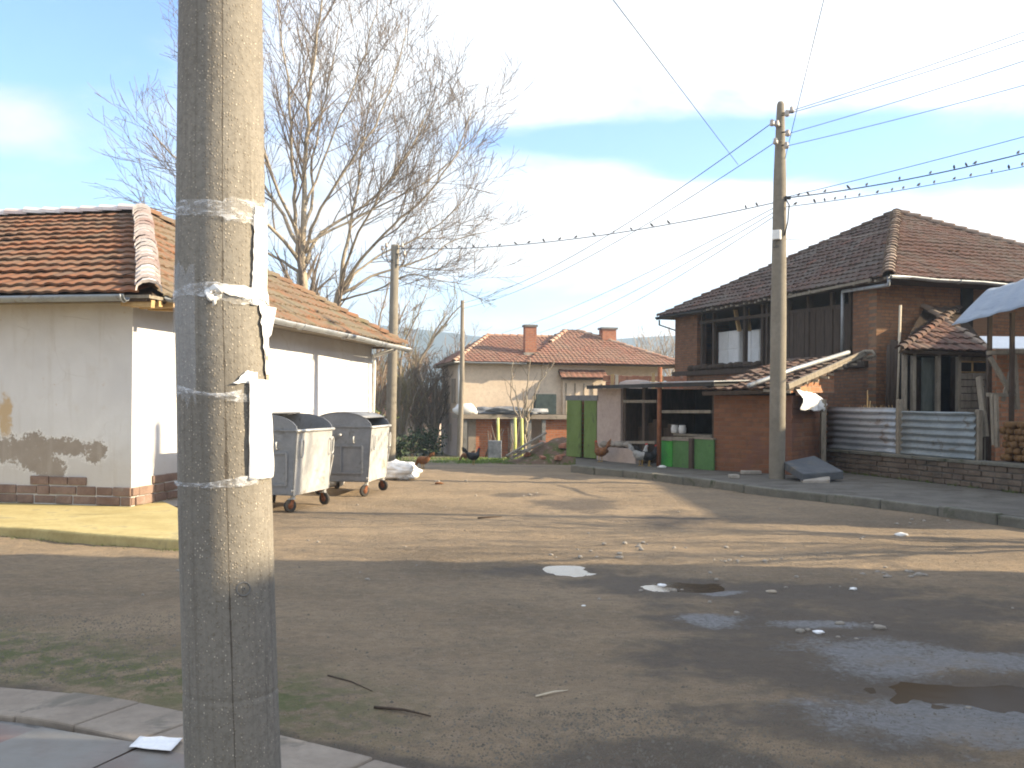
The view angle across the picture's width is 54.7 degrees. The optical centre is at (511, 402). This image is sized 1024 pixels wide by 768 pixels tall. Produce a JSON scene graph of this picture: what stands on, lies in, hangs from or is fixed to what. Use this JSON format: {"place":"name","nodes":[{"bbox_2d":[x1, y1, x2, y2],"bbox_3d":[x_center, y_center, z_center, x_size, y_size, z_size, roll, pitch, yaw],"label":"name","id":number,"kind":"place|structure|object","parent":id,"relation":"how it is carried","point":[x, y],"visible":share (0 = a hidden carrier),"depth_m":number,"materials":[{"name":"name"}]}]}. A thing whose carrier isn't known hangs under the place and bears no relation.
{"place":"outdoors","nodes":[
{"label":"outdoors","id":0,"kind":"place"},
{"bbox_2d":[0,721,74,732],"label":"pavement","id":1,"kind":"structure","parent":0,"point":[22,724],"depth_m":4.84,"materials":[{"name":"concrete"}]},
{"bbox_2d":[0,501,178,549],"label":"apron","id":2,"kind":"object","parent":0,"point":[154,525],"visible":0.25,"depth_m":11.89,"materials":[{"name":"concrete"}]},
{"bbox_2d":[0,723,183,767],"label":"paving","id":3,"kind":"structure","parent":0,"point":[27,747],"depth_m":4.41,"materials":[{"name":"concrete"}]},
{"bbox_2d":[129,736,181,750],"bbox_3d":[-1.617,1.542,4.484,0.211,0.008,0.200,1,0,0],"label":"paper","id":4,"kind":"object","parent":3,"relation":"on","point":[162,743],"visible":1,"depth_m":4.49,"materials":[{"name":"paper"}]},
{"bbox_2d":[0,203,411,506],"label":"house","id":5,"kind":"structure","parent":0,"point":[88,412],"depth_m":14.22,"materials":[{"name":"white paint"}]},
{"bbox_2d":[398,456,521,463],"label":"grass","id":6,"kind":"structure","parent":0,"point":[481,461],"depth_m":35.23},
{"bbox_2d":[0,448,1023,767],"bbox_3d":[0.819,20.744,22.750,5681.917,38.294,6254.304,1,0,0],"label":"ground","id":7,"kind":"structure","parent":0,"point":[434,590],"depth_m":7.34,"materials":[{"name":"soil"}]},
{"bbox_2d":[2,651,315,736],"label":"grass","id":8,"kind":"structure","parent":7,"relation":"on","point":[102,685],"depth_m":5.70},
{"bbox_2d":[0,687,404,767],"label":"kerb","id":9,"kind":"structure","parent":7,"relation":"on","point":[107,717],"depth_m":4.83,"materials":[{"name":"concrete"}]},
{"bbox_2d":[172,0,280,767],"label":"concrete pole","id":10,"kind":"object","parent":7,"relation":"on","point":[225,312],"visible":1,"depth_m":2.98,"materials":[{"name":"concrete"}]},
{"bbox_2d":[272,412,334,512],"bbox_3d":[-3.472,0.863,15.022,1.143,1.449,1.504,0,0,12],"label":"rubbish container","id":11,"kind":"object","parent":7,"relation":"on","point":[303,451],"visible":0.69,"depth_m":14.58,"materials":[{"name":"metal"}]},
{"bbox_2d":[84,0,535,309],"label":"plane tree","id":12,"kind":"object","parent":7,"relation":"on","point":[302,248],"visible":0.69,"depth_m":35.92,"materials":[{"name":"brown plant"}]},
{"bbox_2d":[315,411,391,495],"bbox_3d":[-2.839,0.876,17.543,1.143,1.439,1.504,1,0,6],"label":"rubbish container","id":13,"kind":"object","parent":7,"relation":"on","point":[362,439],"visible":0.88,"depth_m":16.88,"materials":[{"name":"metal"}]},
{"bbox_2d":[380,243,405,461],"bbox_3d":[-3.433,-1.129,28.495,0.732,6.922,0.340,1,0,0],"label":"concrete pole","id":14,"kind":"object","parent":7,"relation":"on","point":[391,399],"visible":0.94,"depth_m":28.38,"materials":[{"name":"concrete"}]},
{"bbox_2d":[366,252,423,415],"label":"bare tree","id":15,"kind":"object","parent":7,"relation":"on","point":[381,387],"visible":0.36,"depth_m":47.53,"materials":[{"name":"brown plant"}]},
{"bbox_2d":[380,459,422,479],"bbox_3d":[-2.429,1.393,20.709,1.053,0.417,0.786,0,0,15],"label":"sack","id":16,"kind":"object","parent":7,"relation":"on","point":[399,470],"visible":0.77,"depth_m":20.43,"materials":[{"name":"plastic"}]},
{"bbox_2d":[374,706,430,716],"bbox_3d":[-0.568,1.603,5.157,0.335,0.016,0.029,0,0,22],"label":"stick","id":17,"kind":"object","parent":7,"relation":"on","point":[393,708],"visible":1,"depth_m":5.17,"materials":[{"name":"brown wood"}]},
{"bbox_2d":[396,435,411,458],"bbox_3d":[-4.543,1.829,40.100,1.086,1.102,1.032,1,0,0],"label":"evergreen shrub","id":18,"kind":"object","parent":7,"relation":"on","point":[401,449],"visible":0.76,"depth_m":39.91,"materials":[{"name":"green plant"}]},
{"bbox_2d":[379,391,440,448],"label":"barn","id":19,"kind":"structure","parent":7,"relation":"on","point":[407,431],"depth_m":58.50,"materials":[{"name":"paint"}]},
{"bbox_2d":[288,0,536,312],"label":"plane tree","id":20,"kind":"object","parent":7,"relation":"on","point":[338,299],"visible":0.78,"depth_m":37.16,"materials":[{"name":"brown plant"}]},
{"bbox_2d":[398,428,426,455],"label":"evergreen shrub","id":21,"kind":"object","parent":7,"relation":"on","point":[414,441],"visible":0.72,"depth_m":45.95,"materials":[{"name":"green plant"}]},
{"bbox_2d":[372,273,466,440],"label":"bare bush","id":22,"kind":"object","parent":7,"relation":"on","point":[402,423],"visible":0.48,"depth_m":49.86,"materials":[{"name":"brown plant"}]},
{"bbox_2d":[383,290,458,420],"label":"bare tree","id":23,"kind":"object","parent":7,"relation":"on","point":[440,323],"visible":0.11,"depth_m":60.30,"materials":[{"name":"brown plant"}]},
{"bbox_2d":[414,452,433,468],"bbox_3d":[-2.253,1.481,25.373,0.616,0.452,0.239,0,0,12],"label":"hen","id":24,"kind":"object","parent":7,"relation":"on","point":[423,460],"visible":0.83,"depth_m":25.29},
{"bbox_2d":[410,419,438,455],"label":"evergreen shrub","id":25,"kind":"object","parent":7,"relation":"on","point":[424,452],"visible":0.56,"depth_m":46.93,"materials":[{"name":"green plant"}]},
{"bbox_2d":[398,321,459,448],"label":"bare bush","id":26,"kind":"object","parent":7,"relation":"on","point":[434,417],"visible":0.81,"depth_m":50.32,"materials":[{"name":"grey plant"}]},
{"bbox_2d":[424,421,447,455],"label":"evergreen shrub","id":27,"kind":"object","parent":7,"relation":"on","point":[436,446],"visible":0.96,"depth_m":46.48,"materials":[{"name":"green plant"}]},
{"bbox_2d":[397,311,491,452],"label":"bare bush","id":28,"kind":"object","parent":7,"relation":"on","point":[415,423],"visible":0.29,"depth_m":52.71,"materials":[{"name":"brown plant"}]},
{"bbox_2d":[457,300,463,456],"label":"timber pole","id":29,"kind":"object","parent":7,"relation":"on","point":[460,421],"visible":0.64,"depth_m":45.41,"materials":[{"name":"grey wood"}]},
{"bbox_2d":[462,447,479,464],"bbox_3d":[-1.284,1.667,31.138,0.641,0.575,0.280,0,0,-10],"label":"hen","id":30,"kind":"object","parent":7,"relation":"on","point":[473,456],"visible":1,"depth_m":31.04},
{"bbox_2d":[488,440,501,458],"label":"board","id":31,"kind":"object","parent":7,"relation":"on","point":[494,448],"visible":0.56,"depth_m":40.35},
{"bbox_2d":[485,421,530,457],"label":"dry canes","id":32,"kind":"object","parent":7,"relation":"on","point":[509,451],"visible":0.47,"depth_m":41.94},
{"bbox_2d":[513,418,516,455],"bbox_3d":[0.121,1.490,39.501,0.125,1.784,0.114,0,0,-22],"label":"garden post","id":33,"kind":"object","parent":7,"relation":"on","point":[515,437],"visible":0.59,"depth_m":39.46,"materials":[{"name":"yellow paint"}]},
{"bbox_2d":[505,368,529,445],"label":"fruit tree","id":34,"kind":"object","parent":7,"relation":"on","point":[518,416],"visible":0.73,"depth_m":42.28,"materials":[{"name":"brown plant"}]},
{"bbox_2d":[503,354,558,448],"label":"fruit tree","id":35,"kind":"object","parent":7,"relation":"on","point":[526,415],"visible":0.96,"depth_m":40.42,"materials":[{"name":"brown plant"}]},
{"bbox_2d":[488,437,575,464],"bbox_3d":[0.955,1.775,33.600,4.200,1.277,3.400,1,0,0],"label":"rubble heap","id":36,"kind":"object","parent":7,"relation":"on","point":[549,450],"visible":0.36,"depth_m":32.73,"materials":[{"name":"soil"}]},
{"bbox_2d":[505,432,546,456],"bbox_3d":[0.482,1.381,32.900,1.471,0.802,0.140,0,0,-24],"label":"plank","id":37,"kind":"object","parent":36,"relation":"on","point":[527,443],"visible":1,"depth_m":32.86,"materials":[{"name":"grey wood"}]},
{"bbox_2d":[510,442,543,459],"bbox_3d":[0.493,1.586,32.900,1.247,0.571,0.140,0,0,-29],"label":"plank","id":38,"kind":"object","parent":36,"relation":"on","point":[525,451],"visible":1,"depth_m":32.83,"materials":[{"name":"grey wood"}]},
{"bbox_2d":[433,324,674,456],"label":"cream house","id":39,"kind":"structure","parent":7,"relation":"on","point":[584,360],"depth_m":47.98,"materials":[{"name":"paint"}]},
{"bbox_2d":[451,379,455,402],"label":"window","id":40,"kind":"structure","parent":39,"relation":"in","point":[453,382],"depth_m":48.84,"materials":[{"name":"glass"}]},
{"bbox_2d":[453,403,477,414],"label":"bundle","id":41,"kind":"object","parent":39,"relation":"on","point":[469,408],"visible":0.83,"depth_m":45.80,"materials":[{"name":"plastic"}]},
{"bbox_2d":[476,406,548,413],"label":"tarpaulin","id":42,"kind":"object","parent":39,"relation":"on","point":[497,410],"visible":0.79,"depth_m":46.27,"materials":[{"name":"plastic"}]},
{"bbox_2d":[533,394,555,413],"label":"window","id":43,"kind":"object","parent":39,"relation":"on","point":[545,401],"visible":0.79,"depth_m":46.90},
{"bbox_2d":[543,565,594,576],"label":"puddle","id":44,"kind":"object","parent":7,"relation":"on","point":[572,571],"visible":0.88,"depth_m":9.65,"materials":[{"name":"liquid"}]},
{"bbox_2d":[633,326,674,381],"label":"bare tree","id":45,"kind":"object","parent":7,"relation":"on","point":[656,350],"visible":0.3,"depth_m":58.00,"materials":[{"name":"brown plant"}]},
{"bbox_2d":[641,585,678,591],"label":"puddle","id":46,"kind":"object","parent":7,"relation":"on","point":[658,588],"visible":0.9,"depth_m":8.77,"materials":[{"name":"liquid"}]},
{"bbox_2d":[652,419,668,462],"bbox_3d":[3.751,1.068,24.981,0.300,1.300,0.300,0,0,-31],"label":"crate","id":47,"kind":"object","parent":7,"relation":"on","point":[665,422],"visible":0.27,"depth_m":24.91,"materials":[{"name":"brown wood"}]},
{"bbox_2d":[650,320,674,375],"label":"bare tree","id":48,"kind":"object","parent":7,"relation":"on","point":[672,344],"visible":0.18,"depth_m":66.42,"materials":[{"name":"grey plant"}]},
{"bbox_2d":[652,582,724,592],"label":"puddle","id":49,"kind":"object","parent":7,"relation":"on","point":[699,588],"visible":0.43,"depth_m":8.88,"materials":[{"name":"liquid"}]},
{"bbox_2d":[566,471,1023,525],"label":"grass","id":50,"kind":"structure","parent":7,"relation":"on","point":[927,481],"depth_m":19.65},
{"bbox_2d":[571,464,1023,528],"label":"kerb","id":51,"kind":"structure","parent":7,"relation":"on","point":[986,517],"depth_m":16.56,"materials":[{"name":"concrete"}]},
{"bbox_2d":[655,208,1023,407],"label":"brick house","id":52,"kind":"structure","parent":7,"relation":"on","point":[850,294],"depth_m":27.43,"materials":[{"name":"brown brick"}]},
{"bbox_2d":[718,330,742,363],"bbox_3d":[7.354,-1.743,32.823,0.422,1.252,1.316,1,0,-18],"label":"window frame","id":53,"kind":"object","parent":52,"relation":"on","point":[730,346],"visible":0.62,"depth_m":32.61,"materials":[{"name":"white wood"}]},
{"bbox_2d":[748,329,760,361],"bbox_3d":[7.788,-1.709,31.477,0.422,1.192,0.928,1,0,-18],"label":"window frame","id":54,"kind":"object","parent":52,"relation":"on","point":[754,345],"visible":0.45,"depth_m":31.22,"materials":[{"name":"white wood"}]},
{"bbox_2d":[960,288,972,327],"bbox_3d":[11.790,-2.456,25.672,0.350,1.000,0.080,1,0,-18],"label":"window","id":55,"kind":"structure","parent":52,"relation":"in","point":[966,295],"depth_m":25.63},
{"bbox_2d":[864,682,1023,712],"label":"puddle","id":56,"kind":"object","parent":7,"relation":"on","point":[1004,698],"visible":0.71,"depth_m":5.63,"materials":[{"name":"liquid"}]},
{"bbox_2d":[0,0,1023,338],"label":"sky","id":57,"kind":"structure","parent":0,"point":[607,134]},
{"bbox_2d":[372,325,674,390],"bbox_3d":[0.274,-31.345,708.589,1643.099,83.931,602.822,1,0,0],"label":"hills","id":58,"kind":"structure","parent":0,"point":[439,340],"depth_m":883.99,"materials":[{"name":"grey"}]},
{"bbox_2d":[576,457,1023,516],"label":"sidewalk","id":59,"kind":"structure","parent":0,"point":[939,494],"depth_m":17.90,"materials":[{"name":"concrete"}]},
{"bbox_2d":[594,439,610,461],"bbox_3d":[2.303,1.201,25.086,0.598,0.608,0.307,0,0,32],"label":"hen","id":60,"kind":"object","parent":59,"relation":"on","point":[600,451],"visible":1,"depth_m":25.01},
{"bbox_2d":[619,380,650,388],"bbox_3d":[3.639,-0.190,29.000,1.040,0.980,1.040,1,0,0],"label":"tank","id":61,"kind":"object","parent":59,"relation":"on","point":[631,382],"visible":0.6,"depth_m":28.64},
{"bbox_2d":[628,443,648,465],"bbox_3d":[3.006,1.238,23.591,0.610,0.545,0.271,1,0,-16],"label":"hen","id":62,"kind":"object","parent":59,"relation":"on","point":[638,455],"visible":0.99,"depth_m":23.49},
{"bbox_2d":[638,427,647,461],"bbox_3d":[3.449,1.065,25.474,0.300,0.900,0.300,0,0,-31],"label":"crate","id":63,"kind":"object","parent":59,"relation":"on","point":[640,436],"visible":0.18,"depth_m":25.43,"materials":[{"name":"brown wood"}]},
{"bbox_2d":[606,382,682,388],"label":"brick wall","id":64,"kind":"structure","parent":59,"relation":"on","point":[608,383],"depth_m":32.85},
{"bbox_2d":[634,445,656,465],"bbox_3d":[3.196,1.253,23.584,0.606,0.519,0.246,1,0,0],"label":"hen","id":65,"kind":"object","parent":59,"relation":"on","point":[650,456],"visible":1,"depth_m":23.53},
{"bbox_2d":[648,423,652,461],"bbox_3d":[3.685,1.067,25.279,0.300,1.100,0.300,0,0,-31],"label":"post","id":66,"kind":"object","parent":59,"relation":"on","point":[650,431],"visible":0.26,"depth_m":25.25,"materials":[{"name":"brown wood"}]},
{"bbox_2d":[565,367,795,469],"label":"outbuilding","id":67,"kind":"structure","parent":59,"relation":"on","point":[606,413],"depth_m":25.53,"materials":[{"name":"green paint"}]},
{"bbox_2d":[566,400,581,456],"bbox_3d":[1.690,0.694,26.998,0.065,1.552,0.663,0,0,-31],"label":"door","id":68,"kind":"structure","parent":67,"relation":"in","point":[573,444],"depth_m":26.95,"materials":[{"name":"green paint"}]},
{"bbox_2d":[584,401,596,458],"bbox_3d":[2.091,0.697,26.382,0.065,1.552,0.555,0,0,-31],"label":"door","id":69,"kind":"structure","parent":67,"relation":"in","point":[590,407],"depth_m":26.36,"materials":[{"name":"green paint"}]},
{"bbox_2d":[673,433,711,440],"bbox_3d":[4.531,1.135,23.418,0.500,0.780,1.600,0,0,-31],"label":"bench","id":70,"kind":"object","parent":59,"relation":"on","point":[691,434],"visible":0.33,"depth_m":23.50,"materials":[{"name":"grey wood"}]},
{"bbox_2d":[740,470,761,474],"bbox_3d":[5.097,1.484,21.116,0.420,0.080,0.160,1,0,0],"label":"brick","id":71,"kind":"object","parent":59,"relation":"on","point":[757,472],"visible":1,"depth_m":21.04,"materials":[{"name":"stone"}]},
{"bbox_2d":[769,101,794,478],"bbox_3d":[5.371,-2.022,19.943,0.498,8.102,0.383,1,0,0],"label":"concrete pole","id":72,"kind":"object","parent":59,"relation":"on","point":[777,406],"visible":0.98,"depth_m":19.84,"materials":[{"name":"concrete"}]},
{"bbox_2d":[398,203,772,248],"bbox_3d":[1.019,-4.168,24.236,12.232,0.490,0.019,0,0,44],"label":"twisted cable","id":73,"kind":"object","parent":72,"relation":"attached to","point":[604,234],"visible":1,"depth_m":23.04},
{"bbox_2d":[464,125,768,302],"bbox_3d":[1.465,-5.032,32.685,0.016,1.256,26.707,1,0,-16],"label":"wire","id":74,"kind":"object","parent":72,"relation":"attached to","point":[645,211],"visible":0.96,"depth_m":25.19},
{"bbox_2d":[462,144,771,308],"bbox_3d":[1.500,-4.716,32.685,0.014,1.118,26.727,1,0,-16],"label":"wire","id":75,"kind":"object","parent":72,"relation":"attached to","point":[644,225],"visible":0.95,"depth_m":25.38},
{"bbox_2d":[507,208,772,331],"bbox_3d":[2.441,-3.728,34.985,0.013,0.597,30.607,0,0,-11],"label":"wire","id":76,"kind":"object","parent":72,"relation":"attached to","point":[662,265],"visible":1,"depth_m":26.12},
{"bbox_2d":[540,213,771,332],"bbox_3d":[3.372,-3.674,34.985,0.013,0.524,30.303,1,0,-8],"label":"wire","id":77,"kind":"object","parent":72,"relation":"attached to","point":[678,267],"visible":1,"depth_m":25.82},
{"bbox_2d":[562,217,772,335],"bbox_3d":[3.940,-3.570,34.985,0.013,0.557,30.172,1,0,-6],"label":"wire","id":78,"kind":"object","parent":72,"relation":"attached to","point":[683,273],"visible":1,"depth_m":26.32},
{"bbox_2d":[785,0,823,157],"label":"wire","id":79,"kind":"object","parent":72,"relation":"attached to","point":[805,73],"visible":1,"depth_m":15.06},
{"bbox_2d":[786,166,1023,206],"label":"twisted cable","id":80,"kind":"object","parent":72,"relation":"attached to","point":[910,188],"visible":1,"depth_m":18.13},
{"bbox_2d":[789,40,1023,113],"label":"wire","id":81,"kind":"object","parent":72,"relation":"attached to","point":[911,76],"visible":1,"depth_m":18.07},
{"bbox_2d":[789,85,1023,145],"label":"wire","id":82,"kind":"object","parent":72,"relation":"attached to","point":[910,115],"visible":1,"depth_m":18.06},
{"bbox_2d":[791,153,1023,197],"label":"twisted cable","id":83,"kind":"object","parent":72,"relation":"attached to","point":[911,178],"visible":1,"depth_m":18.14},
{"bbox_2d":[791,136,1023,195],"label":"wire","id":84,"kind":"object","parent":72,"relation":"attached to","point":[913,165],"visible":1,"depth_m":18.11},
{"bbox_2d":[792,61,1022,132],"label":"wire","id":85,"kind":"object","parent":72,"relation":"attached to","point":[912,96],"visible":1,"depth_m":18.05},
{"bbox_2d":[794,32,1023,109],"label":"wire","id":86,"kind":"object","parent":72,"relation":"attached to","point":[912,71],"visible":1,"depth_m":18.08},
{"bbox_2d":[700,350,876,474],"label":"brick shed","id":87,"kind":"structure","parent":59,"relation":"on","point":[741,429],"depth_m":21.87,"materials":[{"name":"brick"}]},
{"bbox_2d":[747,350,849,387],"bbox_3d":[6.510,-0.791,22.418,0.242,0.987,4.545,0,0,45],"label":"pipe","id":88,"kind":"object","parent":87,"relation":"on","point":[792,369],"visible":0.81,"depth_m":22.61,"materials":[{"name":"plastic"}]},
{"bbox_2d":[795,389,827,410],"bbox_3d":[6.514,-0.049,21.535,0.305,0.486,1.734,1,0,36],"label":"cloth","id":89,"kind":"object","parent":87,"relation":"hanging from","point":[812,401],"visible":1,"depth_m":21.42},
{"bbox_2d":[800,476,829,482],"bbox_3d":[5.870,1.512,19.050,0.581,0.183,0.300,1,0,0],"label":"stone block","id":90,"kind":"object","parent":59,"relation":"on","point":[826,479],"depth_m":18.91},
{"bbox_2d":[784,456,842,480],"bbox_3d":[5.938,1.309,19.798,0.919,0.424,1.478,1,0,-8],"label":"concrete slab","id":91,"kind":"object","parent":90,"relation":"on","point":[810,467],"depth_m":19.43,"materials":[{"name":"concrete"}]},
{"bbox_2d":[820,399,826,461],"bbox_3d":[6.912,0.735,22.000,0.110,1.621,0.110,1,0,0],"label":"gate post","id":92,"kind":"object","parent":59,"relation":"on","point":[823,435],"visible":0.64,"depth_m":21.95,"materials":[{"name":"grey wood"}]},
{"bbox_2d":[885,345,890,407],"bbox_3d":[9.240,0.070,24.310,0.173,2.993,0.133,0,0,-22],"label":"leaning pole","id":93,"kind":"object","parent":59,"relation":"on","point":[888,374],"visible":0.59,"depth_m":24.26,"materials":[{"name":"brown wood"}]},
{"bbox_2d":[890,340,896,407],"bbox_3d":[9.332,0.012,24.287,0.190,3.110,0.151,0,0,-22],"label":"leaning pole","id":94,"kind":"object","parent":59,"relation":"on","point":[892,343],"visible":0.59,"depth_m":24.23,"materials":[{"name":"brown wood"}]},
{"bbox_2d":[893,341,897,412],"bbox_3d":[9.381,0.032,24.198,0.153,3.071,0.114,0,0,-22],"label":"leaning pole","id":95,"kind":"object","parent":59,"relation":"on","point":[895,372],"visible":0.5,"depth_m":24.16,"materials":[{"name":"brown wood"}]},
{"bbox_2d":[895,305,901,452],"bbox_3d":[9.414,-0.409,24.155,0.180,3.954,0.067,1,0,-18],"label":"leaning pole","id":96,"kind":"object","parent":59,"relation":"on","point":[899,341],"visible":0.48,"depth_m":24.14,"materials":[{"name":"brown wood"}]},
{"bbox_2d":[826,448,1023,492],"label":"wall","id":97,"kind":"structure","parent":59,"relation":"on","point":[996,475],"depth_m":19.15,"materials":[{"name":"brick"}]},
{"bbox_2d":[826,399,982,459],"bbox_3d":[7.899,0.517,20.602,0.162,1.177,5.016,0,0,-16],"label":"corrugated fence","id":98,"kind":"object","parent":97,"relation":"on","point":[938,434],"visible":0.96,"depth_m":20.08,"materials":[{"name":"grey metal"}]},
{"bbox_2d":[976,376,988,437],"bbox_3d":[8.755,0.071,18.426,0.084,1.152,0.441,1,0,2],"label":"board","id":99,"kind":"object","parent":97,"relation":"on","point":[980,392],"visible":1,"depth_m":18.42,"materials":[{"name":"grey wood"}]},
{"bbox_2d":[895,303,986,459],"bbox_3d":[10.464,-0.484,23.802,2.133,4.121,4.284,1,0,24],"label":"lean to","id":100,"kind":"object","parent":59,"relation":"on","point":[943,363],"visible":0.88,"depth_m":23.18,"materials":[{"name":"wood"}]},
{"bbox_2d":[921,358,934,411],"bbox_3d":[9.702,0.236,23.036,0.405,2.567,0.050,1,0,-18],"label":"door","id":101,"kind":"structure","parent":100,"relation":"in","point":[927,364],"depth_m":23.00,"materials":[{"name":"glass"}]},
{"bbox_2d":[961,361,985,372],"bbox_3d":[10.847,-0.843,23.280,0.794,0.273,0.063,1,0,-18],"label":"window","id":102,"kind":"structure","parent":100,"relation":"in","point":[966,366],"depth_m":23.26,"materials":[{"name":"brown wood"}]},
{"bbox_2d":[951,279,1023,461],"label":"metal canopy","id":103,"kind":"object","parent":59,"relation":"on","point":[989,303],"visible":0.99,"depth_m":18.20,"materials":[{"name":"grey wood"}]},
{"bbox_2d":[989,394,994,444],"bbox_3d":[8.794,0.305,18.100,0.050,0.940,0.131,0,0,-16],"label":"stake","id":104,"kind":"object","parent":103,"relation":"attached to","point":[992,418],"visible":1,"depth_m":18.08,"materials":[{"name":"grey wood"}]},
{"bbox_2d":[993,394,999,446],"bbox_3d":[8.819,0.329,18.011,0.050,0.959,0.114,0,0,-16],"label":"stake","id":105,"kind":"object","parent":103,"relation":"attached to","point":[996,421],"visible":1,"depth_m":17.99,"materials":[{"name":"grey wood"}]},
{"bbox_2d":[991,349,1023,460],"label":"brick wall","id":106,"kind":"structure","parent":59,"relation":"on","point":[1002,361],"depth_m":22.38,"materials":[{"name":"brick"}]},
{"bbox_2d":[979,336,1023,348],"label":"sheet","id":107,"kind":"object","parent":106,"relation":"on","point":[1000,342],"visible":0.62,"depth_m":21.79,"materials":[{"name":"white plastic"}]},
{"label":"log","id":108,"kind":"object","parent":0,"visible":0},
{"bbox_2d":[1008,435,1015,441],"bbox_3d":[9.218,0.640,17.806,0.601,0.136,0.128,0,0,-16],"label":"log","id":109,"kind":"object","parent":108,"relation":"on","point":[1011,438],"visible":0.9,"depth_m":17.71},
{"bbox_2d":[1006,428,1014,434],"bbox_3d":[9.192,0.512,17.848,0.601,0.136,0.128,0,0,-16],"label":"log","id":110,"kind":"object","parent":109,"relation":"on","point":[1009,431],"visible":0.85,"depth_m":17.74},
{"bbox_2d":[1006,421,1019,428],"bbox_3d":[9.177,0.400,17.800,0.601,0.136,0.128,0,0,-16],"label":"log","id":111,"kind":"object","parent":110,"relation":"on","point":[1011,425],"visible":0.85,"depth_m":17.70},
{"bbox_3d":[-9.482,-2.063,-12.000,0.320,8.000,0.320,1,0,0],"label":"concrete pole","id":112,"kind":"object","parent":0,"visible":0},
{"bbox_2d":[613,0,737,163],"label":"wire","id":113,"kind":"object","parent":112,"relation":"attached to","point":[670,75],"visible":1,"depth_m":15.87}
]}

